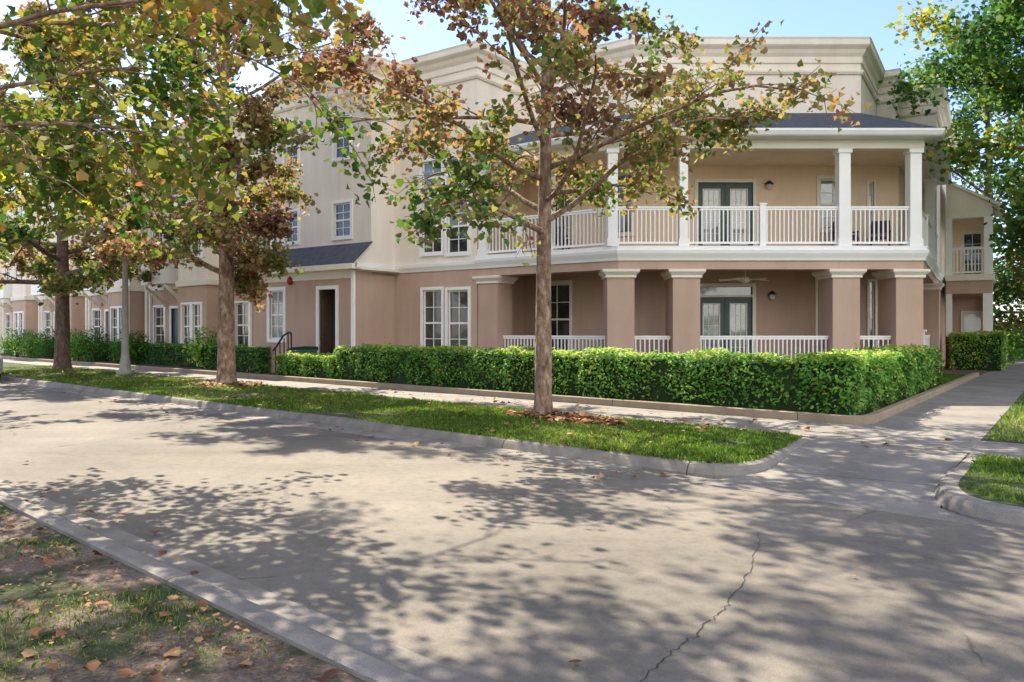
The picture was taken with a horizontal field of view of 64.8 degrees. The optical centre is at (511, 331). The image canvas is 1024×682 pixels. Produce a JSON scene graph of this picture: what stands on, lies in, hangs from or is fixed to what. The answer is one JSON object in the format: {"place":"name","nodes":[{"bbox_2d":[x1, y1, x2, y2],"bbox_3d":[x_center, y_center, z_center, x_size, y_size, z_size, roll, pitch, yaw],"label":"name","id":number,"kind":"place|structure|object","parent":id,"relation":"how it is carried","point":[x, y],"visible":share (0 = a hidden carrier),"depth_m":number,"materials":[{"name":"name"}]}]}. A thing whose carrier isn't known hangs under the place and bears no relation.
{"place":"outdoors","nodes":[
{"label":"outdoors","id":0,"kind":"place"},
{"bbox_2d":[0,208,11,352],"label":"townhouse","id":1,"kind":"structure","parent":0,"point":[5,308],"depth_m":55.96,"materials":[{"name":"beige paint"}]},
{"bbox_2d":[4,257,10,279],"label":"window","id":2,"kind":"structure","parent":1,"relation":"in","point":[8,272],"depth_m":55.96,"materials":[{"name":"white glass"}]},
{"bbox_2d":[5,313,11,337],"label":"window","id":3,"kind":"structure","parent":1,"relation":"in","point":[9,317],"depth_m":55.96,"materials":[{"name":"white glass"}]},
{"bbox_2d":[0,504,365,681],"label":"lawn","id":4,"kind":"structure","parent":0,"point":[296,671],"depth_m":4.24,"materials":[{"name":"plant"}]},
{"bbox_2d":[0,72,66,262],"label":"street tree","id":5,"kind":"object","parent":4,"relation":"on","point":[5,259],"visible":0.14,"depth_m":20.12,"materials":[{"name":"green plant"}]},
{"bbox_2d":[0,511,331,681],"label":"leaf crumbs","id":6,"kind":"object","parent":4,"relation":"on","point":[196,653],"visible":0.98,"depth_m":4.20,"materials":[{"name":"brown plant"}]},
{"bbox_2d":[0,522,339,681],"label":"fallen leaves","id":7,"kind":"object","parent":4,"relation":"on","point":[126,672],"visible":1,"depth_m":4.08,"materials":[{"name":"brown plant"}]},
{"bbox_2d":[0,0,447,261],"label":"street tree","id":8,"kind":"object","parent":4,"relation":"on","point":[71,150],"visible":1,"depth_m":9.02,"materials":[{"name":"green plant"}]},
{"bbox_2d":[1,362,801,463],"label":"verge","id":9,"kind":"structure","parent":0,"point":[339,414],"depth_m":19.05,"materials":[{"name":"green plant"}]},
{"bbox_2d":[0,0,195,369],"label":"street tree","id":10,"kind":"object","parent":9,"relation":"on","point":[60,280],"visible":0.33,"depth_m":32.20,"materials":[{"name":"green plant"}]},
{"bbox_2d":[116,237,133,375],"bbox_3d":[-13.800,-0.945,28.800,0.600,5.090,0.600,0,0,0],"label":"lamp post","id":11,"kind":"object","parent":9,"relation":"on","point":[125,366],"visible":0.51,"depth_m":28.71,"materials":[{"name":"grey metal"}]},
{"bbox_2d":[185,380,264,387],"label":"fallen leaves","id":12,"kind":"object","parent":9,"relation":"on","point":[213,383],"visible":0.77,"depth_m":23.14,"materials":[{"name":"brown plant"}]},
{"bbox_2d":[56,0,393,383],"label":"street tree","id":13,"kind":"object","parent":9,"relation":"on","point":[248,260],"visible":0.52,"depth_m":23.61,"materials":[{"name":"green plant"}]},
{"bbox_2d":[3,366,745,443],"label":"fallen leaves","id":14,"kind":"object","parent":9,"relation":"on","point":[550,419],"visible":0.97,"depth_m":17.36,"materials":[{"name":"brown plant"}]},
{"bbox_2d":[0,375,811,479],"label":"curb","id":15,"kind":"structure","parent":9,"relation":"on","point":[717,471],"depth_m":11.65,"materials":[{"name":"concrete"}]},
{"bbox_2d":[501,408,627,424],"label":"fallen leaves","id":16,"kind":"object","parent":9,"relation":"on","point":[584,419],"visible":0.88,"depth_m":14.10,"materials":[{"name":"brown plant"}]},
{"bbox_2d":[269,0,872,414],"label":"street tree","id":17,"kind":"object","parent":9,"relation":"on","point":[569,54],"visible":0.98,"depth_m":13.59,"materials":[{"name":"green plant"}]},
{"bbox_2d":[0,353,1010,414],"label":"planting bed","id":18,"kind":"object","parent":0,"point":[951,371],"depth_m":32.41,"materials":[{"name":"brown soil"}]},
{"bbox_2d":[0,324,43,356],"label":"shrub","id":19,"kind":"object","parent":18,"relation":"on","point":[11,345],"visible":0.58,"depth_m":46.63,"materials":[{"name":"green plant"}]},
{"bbox_2d":[9,328,45,357],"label":"shrub","id":20,"kind":"object","parent":18,"relation":"on","point":[24,339],"visible":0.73,"depth_m":45.24,"materials":[{"name":"green plant"}]},
{"bbox_2d":[10,189,54,355],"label":"townhouse","id":21,"kind":"structure","parent":18,"relation":"on","point":[29,313],"depth_m":51.02,"materials":[{"name":"beige paint"}]},
{"bbox_2d":[13,312,17,339],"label":"window","id":22,"kind":"structure","parent":21,"relation":"in","point":[15,314],"depth_m":52.38,"materials":[{"name":"white glass"}]},
{"bbox_2d":[13,252,17,279],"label":"window","id":23,"kind":"structure","parent":21,"relation":"in","point":[15,272],"depth_m":52.38,"materials":[{"name":"white glass"}]},
{"bbox_2d":[18,311,23,336],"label":"window","id":24,"kind":"structure","parent":21,"relation":"in","point":[20,316],"depth_m":51.65,"materials":[{"name":"white glass"}]},
{"bbox_2d":[18,206,23,216],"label":"window","id":25,"kind":"structure","parent":21,"relation":"in","point":[21,212],"depth_m":51.65,"materials":[{"name":"white glass"}]},
{"bbox_2d":[43,311,51,338],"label":"window","id":26,"kind":"structure","parent":21,"relation":"in","point":[47,316],"depth_m":50.52,"materials":[{"name":"white glass"}]},
{"bbox_2d":[28,326,70,358],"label":"shrub","id":27,"kind":"object","parent":18,"relation":"on","point":[48,345],"visible":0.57,"depth_m":43.60,"materials":[{"name":"green plant"}]},
{"bbox_2d":[53,167,107,342],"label":"townhouse","id":28,"kind":"structure","parent":18,"relation":"on","point":[89,310],"depth_m":45.31,"materials":[{"name":"beige paint"}]},
{"bbox_2d":[91,308,101,340],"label":"window","id":29,"kind":"structure","parent":28,"relation":"in","point":[97,312],"depth_m":44.92,"materials":[{"name":"white glass"}]},
{"bbox_2d":[104,309,107,342],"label":"front door","id":30,"kind":"structure","parent":28,"relation":"in","point":[105,310],"depth_m":43.91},
{"bbox_2d":[70,327,91,360],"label":"shrub","id":31,"kind":"object","parent":18,"relation":"on","point":[77,356],"visible":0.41,"depth_m":41.34,"materials":[{"name":"green plant"}]},
{"bbox_2d":[70,324,113,361],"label":"shrub","id":32,"kind":"object","parent":18,"relation":"on","point":[94,345],"visible":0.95,"depth_m":40.84,"materials":[{"name":"green plant"}]},
{"bbox_2d":[109,330,150,363],"bbox_3d":[-17.872,0.742,38.024,1.763,1.732,1.713,0,0,0],"label":"shrub","id":33,"kind":"object","parent":18,"relation":"on","point":[133,347],"visible":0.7,"depth_m":37.75,"materials":[{"name":"green plant"}]},
{"bbox_2d":[3,339,271,373],"bbox_3d":[-21.414,0.985,42.067,1.095,1.184,35.631,0,0,-45],"label":"hedge","id":34,"kind":"object","parent":18,"relation":"on","point":[253,359],"visible":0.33,"depth_m":34.46,"materials":[{"name":"green plant"}]},
{"bbox_2d":[106,140,177,346],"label":"townhouse","id":35,"kind":"structure","parent":18,"relation":"on","point":[153,313],"depth_m":39.82,"materials":[{"name":"beige paint"}]},
{"bbox_2d":[110,306,117,341],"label":"window","id":36,"kind":"structure","parent":35,"relation":"in","point":[115,308],"depth_m":41.39,"materials":[{"name":"white glass"}]},
{"bbox_2d":[118,306,121,340],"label":"window","id":37,"kind":"structure","parent":35,"relation":"in","point":[119,307],"depth_m":40.76,"materials":[{"name":"white glass"}]},
{"bbox_2d":[152,231,163,250],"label":"window","id":38,"kind":"structure","parent":35,"relation":"in","point":[159,234],"depth_m":39.56,"materials":[{"name":"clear glass"}]},
{"bbox_2d":[153,305,165,346],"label":"window","id":39,"kind":"structure","parent":35,"relation":"in","point":[159,311],"depth_m":39.49,"materials":[{"name":"white glass"}]},
{"bbox_2d":[169,306,177,343],"bbox_3d":[-15.789,0.015,38.078,1.290,2.470,0.170,0,0,43],"label":"front door","id":40,"kind":"structure","parent":35,"relation":"in","point":[175,308],"depth_m":38.37,"materials":[{"name":"grey glass"}]},
{"bbox_2d":[181,325,217,367],"bbox_3d":[-12.690,0.741,33.499,1.882,1.991,1.771,0,0,-41],"label":"shrub","id":41,"kind":"object","parent":18,"relation":"on","point":[195,357],"visible":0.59,"depth_m":33.19,"materials":[{"name":"green plant"}]},
{"bbox_2d":[169,114,269,349],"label":"townhouse","id":42,"kind":"structure","parent":18,"relation":"on","point":[198,287],"depth_m":34.71,"materials":[{"name":"beige paint"}]},
{"bbox_2d":[181,302,190,345],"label":"window","id":43,"kind":"structure","parent":42,"relation":"in","point":[185,309],"depth_m":35.87,"materials":[{"name":"white glass"}]},
{"bbox_2d":[191,302,201,341],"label":"window","id":44,"kind":"structure","parent":42,"relation":"in","point":[197,305],"depth_m":35.16,"materials":[{"name":"white glass"}]},
{"bbox_2d":[191,210,201,257],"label":"window","id":45,"kind":"structure","parent":42,"relation":"in","point":[199,246],"depth_m":35.05,"materials":[{"name":"white glass"}]},
{"bbox_2d":[234,301,247,348],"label":"window","id":46,"kind":"structure","parent":42,"relation":"in","point":[242,310],"depth_m":33.99,"materials":[{"name":"white glass"}]},
{"bbox_2d":[234,136,247,178],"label":"window","id":47,"kind":"structure","parent":42,"relation":"in","point":[244,136],"depth_m":33.97,"materials":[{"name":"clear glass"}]},
{"bbox_2d":[253,213,269,247],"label":"window","id":48,"kind":"structure","parent":42,"relation":"in","point":[253,213],"depth_m":32.86,"materials":[{"name":"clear glass"}]},
{"bbox_2d":[255,133,268,159],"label":"window","id":49,"kind":"structure","parent":42,"relation":"in","point":[259,154],"depth_m":32.97,"materials":[{"name":"clear glass"}]},
{"bbox_2d":[273,331,291,372],"bbox_3d":[-7.961,0.769,27.977,1.023,1.562,0.070,0,0,36],"label":"handrail","id":50,"kind":"object","parent":18,"relation":"on","point":[281,338],"visible":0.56,"depth_m":27.91,"materials":[{"name":"black metal"}]},
{"bbox_2d":[286,346,317,356],"bbox_3d":[-7.047,1.025,27.164,0.680,1.050,0.800,0,0,36],"label":"wheelie bin","id":51,"kind":"object","parent":18,"relation":"on","point":[307,349],"visible":0.16,"depth_m":26.95,"materials":[{"name":"green plastic"}]},
{"bbox_2d":[272,350,339,379],"bbox_3d":[-6.405,1.074,26.197,1.317,0.988,3.763,0,0,-45],"label":"hedge","id":52,"kind":"object","parent":18,"relation":"on","point":[315,364],"visible":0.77,"depth_m":25.74,"materials":[{"name":"green plant"}]},
{"bbox_2d":[3,356,978,424],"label":"bed edging","id":53,"kind":"object","parent":18,"relation":"on","point":[881,414],"visible":0.59,"depth_m":17.57,"materials":[{"name":"beige concrete"}]},
{"bbox_2d":[248,37,1004,372],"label":"apartment building","id":54,"kind":"structure","parent":18,"relation":"on","point":[748,257],"depth_m":26.10,"materials":[{"name":"beige paint"}]},
{"bbox_2d":[267,287,285,342],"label":"window","id":55,"kind":"structure","parent":54,"relation":"in","point":[278,302],"depth_m":29.65,"materials":[{"name":"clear glass"}]},
{"bbox_2d":[282,208,299,245],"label":"window","id":56,"kind":"structure","parent":54,"relation":"in","point":[295,228],"depth_m":30.18,"materials":[{"name":"clear glass"}]},
{"bbox_2d":[282,116,299,170],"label":"window","id":57,"kind":"structure","parent":54,"relation":"in","point":[296,156],"depth_m":30.24,"materials":[{"name":"clear glass"}]},
{"bbox_2d":[331,111,351,162],"bbox_3d":[-6.000,-6.888,28.619,1.032,1.675,0.195,0,0,36],"label":"window","id":58,"kind":"structure","parent":54,"relation":"in","point":[338,155],"depth_m":28.73,"materials":[{"name":"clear glass"}]},
{"bbox_2d":[331,198,352,240],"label":"window","id":59,"kind":"structure","parent":54,"relation":"in","point":[343,211],"depth_m":28.64,"materials":[{"name":"clear glass"}]},
{"bbox_2d":[419,196,443,256],"bbox_3d":[-2.728,-3.616,27.650,1.109,2.060,0.195,0,0,36],"label":"window","id":60,"kind":"structure","parent":54,"relation":"in","point":[437,249],"depth_m":27.64,"materials":[{"name":"clear glass"}]},
{"bbox_2d":[419,157,443,195],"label":"window","id":61,"kind":"structure","parent":54,"relation":"in","point":[427,167],"depth_m":27.77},
{"bbox_2d":[420,287,443,351],"bbox_3d":[-2.706,-0.297,27.634,1.052,2.455,0.195,0,0,36],"label":"window","id":62,"kind":"structure","parent":54,"relation":"in","point":[433,307],"depth_m":27.72,"materials":[{"name":"white glass"}]},
{"bbox_2d":[444,194,469,256],"bbox_3d":[-1.805,-3.529,26.979,1.091,2.015,0.195,0,0,36],"label":"window","id":63,"kind":"structure","parent":54,"relation":"in","point":[459,245],"depth_m":27.05,"materials":[{"name":"clear glass"}]},
{"bbox_2d":[444,152,469,190],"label":"window","id":64,"kind":"structure","parent":54,"relation":"in","point":[445,177],"depth_m":27.17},
{"bbox_2d":[445,286,470,352],"bbox_3d":[-1.784,-0.280,26.963,1.090,2.421,0.195,0,0,36],"label":"window","id":65,"kind":"structure","parent":54,"relation":"in","point":[459,297],"depth_m":27.03,"materials":[{"name":"white glass"}]},
{"bbox_2d":[551,280,572,351],"bbox_3d":[1.539,-0.423,27.874,1.335,2.666,0.195,0,0,36],"label":"window","id":66,"kind":"structure","parent":54,"relation":"in","point":[561,292],"depth_m":27.80,"materials":[{"name":"white glass"}]},
{"bbox_2d":[556,226,568,249],"bbox_3d":[1.480,-2.970,26.246,0.580,0.980,0.660,0,0,-23],"label":"patio chair","id":67,"kind":"object","parent":54,"relation":"on","point":[560,237],"visible":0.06,"depth_m":26.19,"materials":[{"name":"wicker"}]},
{"bbox_2d":[556,184,574,249],"bbox_3d":[1.745,-3.745,27.734,1.029,2.530,0.140,0,0,36],"label":"french door","id":68,"kind":"structure","parent":54,"relation":"in","point":[566,196],"depth_m":27.65,"materials":[{"name":"grey glass"}]},
{"bbox_2d":[618,170,633,236],"bbox_3d":[3.644,-4.179,26.344,0.797,2.159,0.195,0,0,36],"label":"window","id":69,"kind":"structure","parent":54,"relation":"in","point":[621,195],"depth_m":26.34,"materials":[{"name":"clear glass"}]},
{"bbox_2d":[695,179,756,245],"bbox_3d":[6.901,-3.706,26.130,1.996,2.452,0.140,0,0,0],"label":"french door","id":70,"kind":"structure","parent":54,"relation":"in","point":[708,192],"depth_m":26.14,"materials":[{"name":"teal glass"}]},
{"bbox_2d":[700,283,755,360],"bbox_3d":[6.891,-0.180,26.130,1.977,2.760,0.140,0,0,0],"label":"french door","id":71,"kind":"structure","parent":54,"relation":"in","point":[718,316],"depth_m":26.14,"materials":[{"name":"teal glass"}]},
{"bbox_2d":[815,279,817,352],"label":"window","id":72,"kind":"structure","parent":54,"relation":"in","point":[816,281],"depth_m":26.06,"materials":[{"name":"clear glass"}]},
{"bbox_2d":[817,175,851,232],"bbox_3d":[10.415,-4.119,26.122,1.138,1.859,0.195,0,0,0],"label":"window","id":73,"kind":"structure","parent":54,"relation":"in","point":[825,183],"depth_m":26.17,"materials":[{"name":"clear glass"}]},
{"bbox_2d":[832,222,858,245],"bbox_3d":[10.385,-2.970,25.248,0.580,0.980,0.660,0,0,-17],"label":"patio chair","id":74,"kind":"object","parent":54,"relation":"on","point":[833,232],"visible":0.24,"depth_m":25.34,"materials":[{"name":"wicker"}]},
{"bbox_2d":[866,180,875,238],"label":"window","id":75,"kind":"structure","parent":54,"relation":"in","point":[869,183],"depth_m":26.09,"materials":[{"name":"clear glass"}]},
{"bbox_2d":[867,279,876,349],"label":"window","id":76,"kind":"structure","parent":54,"relation":"in","point":[870,282],"depth_m":26.14,"materials":[{"name":"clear glass"}]},
{"bbox_2d":[869,220,890,245],"bbox_3d":[11.374,-2.970,24.944,0.580,0.980,0.660,0,0,29],"label":"patio chair","id":77,"kind":"object","parent":54,"relation":"on","point":[880,231],"visible":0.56,"depth_m":25.07,"materials":[{"name":"wicker"}]},
{"bbox_2d":[333,343,944,414],"bbox_3d":[3.622,0.921,22.846,15.822,1.309,10.646,0,0,43],"label":"hedge","id":78,"kind":"object","parent":18,"relation":"on","point":[860,381],"visible":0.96,"depth_m":16.99,"materials":[{"name":"green plant"}]},
{"bbox_2d":[895,372,967,402],"bbox_3d":[11.518,1.454,22.293,1.576,0.151,14.318,0,0,33],"label":"grass bed","id":79,"kind":"object","parent":18,"relation":"on","point":[951,377],"visible":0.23,"depth_m":24.93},
{"bbox_2d":[946,330,1008,370],"bbox_3d":[19.039,0.752,32.998,2.182,1.654,2.991,0,0,32],"label":"hedge","id":80,"kind":"object","parent":18,"relation":"on","point":[983,350],"visible":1,"depth_m":31.95,"materials":[{"name":"green plant"}]},
{"bbox_2d":[993,313,1023,363],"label":"shrub","id":81,"kind":"object","parent":18,"relation":"on","point":[1016,351],"visible":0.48,"depth_m":39.00,"materials":[{"name":"green plant"}]},
{"bbox_2d":[0,383,1023,681],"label":"road","id":82,"kind":"structure","parent":0,"point":[484,567],"depth_m":6.17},
{"bbox_2d":[0,355,2,377],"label":"parked car","id":83,"kind":"object","parent":82,"relation":"on","point":[1,363],"visible":1,"depth_m":26.68,"materials":[{"name":"paint"}]},
{"bbox_2d":[0,380,642,472],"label":"gutter","id":84,"kind":"object","parent":82,"relation":"on","point":[605,466],"visible":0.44,"depth_m":12.98,"materials":[{"name":"concrete"}]},
{"bbox_2d":[0,381,667,478],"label":"fallen leaves","id":85,"kind":"object","parent":82,"relation":"on","point":[601,475],"visible":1,"depth_m":12.17,"materials":[{"name":"brown plant"}]},
{"bbox_2d":[22,406,855,661],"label":"fallen leaves","id":86,"kind":"object","parent":82,"relation":"on","point":[575,660],"visible":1,"depth_m":4.06,"materials":[{"name":"brown plant"}]},
{"bbox_2d":[638,534,760,681],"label":"road crack","id":87,"kind":"object","parent":82,"relation":"on","point":[697,635],"visible":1,"depth_m":4.60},
{"bbox_2d":[934,452,1023,526],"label":"curb","id":88,"kind":"structure","parent":82,"relation":"on","point":[950,495],"depth_m":7.44,"materials":[{"name":"concrete"}]},
{"bbox_2d":[0,0,1023,329],"label":"sky","id":89,"kind":"structure","parent":0,"point":[714,18],"materials":[{"name":"blue"}]},
{"bbox_2d":[3,359,1023,458],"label":"sidewalk","id":90,"kind":"structure","parent":0,"point":[817,429],"depth_m":15.59,"materials":[{"name":"grey concrete"}]},
{"bbox_2d":[348,387,952,450],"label":"fallen leaves","id":91,"kind":"object","parent":90,"relation":"on","point":[724,420],"visible":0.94,"depth_m":13.71,"materials":[{"name":"brown plant"}]},
{"bbox_2d":[699,440,990,527],"bbox_3d":[4.202,1.691,9.302,2.885,0.270,3.846,0,0,39],"label":"apron","id":92,"kind":"object","parent":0,"point":[899,480],"visible":0.64,"depth_m":9.04,"materials":[{"name":"grey concrete"}]},
{"bbox_2d":[808,359,1023,452],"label":"walkway","id":93,"kind":"structure","parent":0,"point":[965,416],"depth_m":14.30,"materials":[{"name":"grey concrete"}]},
{"bbox_2d":[951,453,1023,506],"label":"verge","id":94,"kind":"structure","parent":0,"point":[1018,502],"depth_m":8.15,"materials":[{"name":"green plant"}]},
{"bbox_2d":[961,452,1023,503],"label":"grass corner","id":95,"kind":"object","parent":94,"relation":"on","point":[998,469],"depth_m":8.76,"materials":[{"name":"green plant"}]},
{"bbox_2d":[981,392,1023,443],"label":"lawn","id":96,"kind":"structure","parent":0,"point":[986,436],"depth_m":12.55,"materials":[{"name":"plant"}]},
{"bbox_2d":[876,0,1023,277],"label":"shade tree","id":97,"kind":"object","parent":96,"relation":"on","point":[967,148],"visible":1,"depth_m":25.36,"materials":[{"name":"green plant"}]},
{"bbox_2d":[897,1,1023,346],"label":"background tree","id":98,"kind":"object","parent":96,"relation":"on","point":[988,183],"visible":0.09,"depth_m":44.80,"materials":[{"name":"green plant"}]},
{"bbox_2d":[993,176,1023,338],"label":"background tree","id":99,"kind":"object","parent":96,"relation":"on","point":[1012,317],"visible":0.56,"depth_m":37.22,"materials":[{"name":"green plant"}]},
{"bbox_3d":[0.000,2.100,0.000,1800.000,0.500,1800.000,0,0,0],"label":"ground","id":100,"kind":"structure","parent":0,"visible":0},
{"bbox_2d":[0,479,483,681],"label":"curb","id":101,"kind":"structure","parent":100,"relation":"on","point":[361,654],"depth_m":4.75,"materials":[{"name":"concrete"}]},
{"bbox_2d":[23,488,223,574],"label":"fallen leaves","id":102,"kind":"object","parent":101,"relation":"on","point":[176,558],"visible":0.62,"depth_m":6.65,"materials":[{"name":"brown plant"}]}
]}

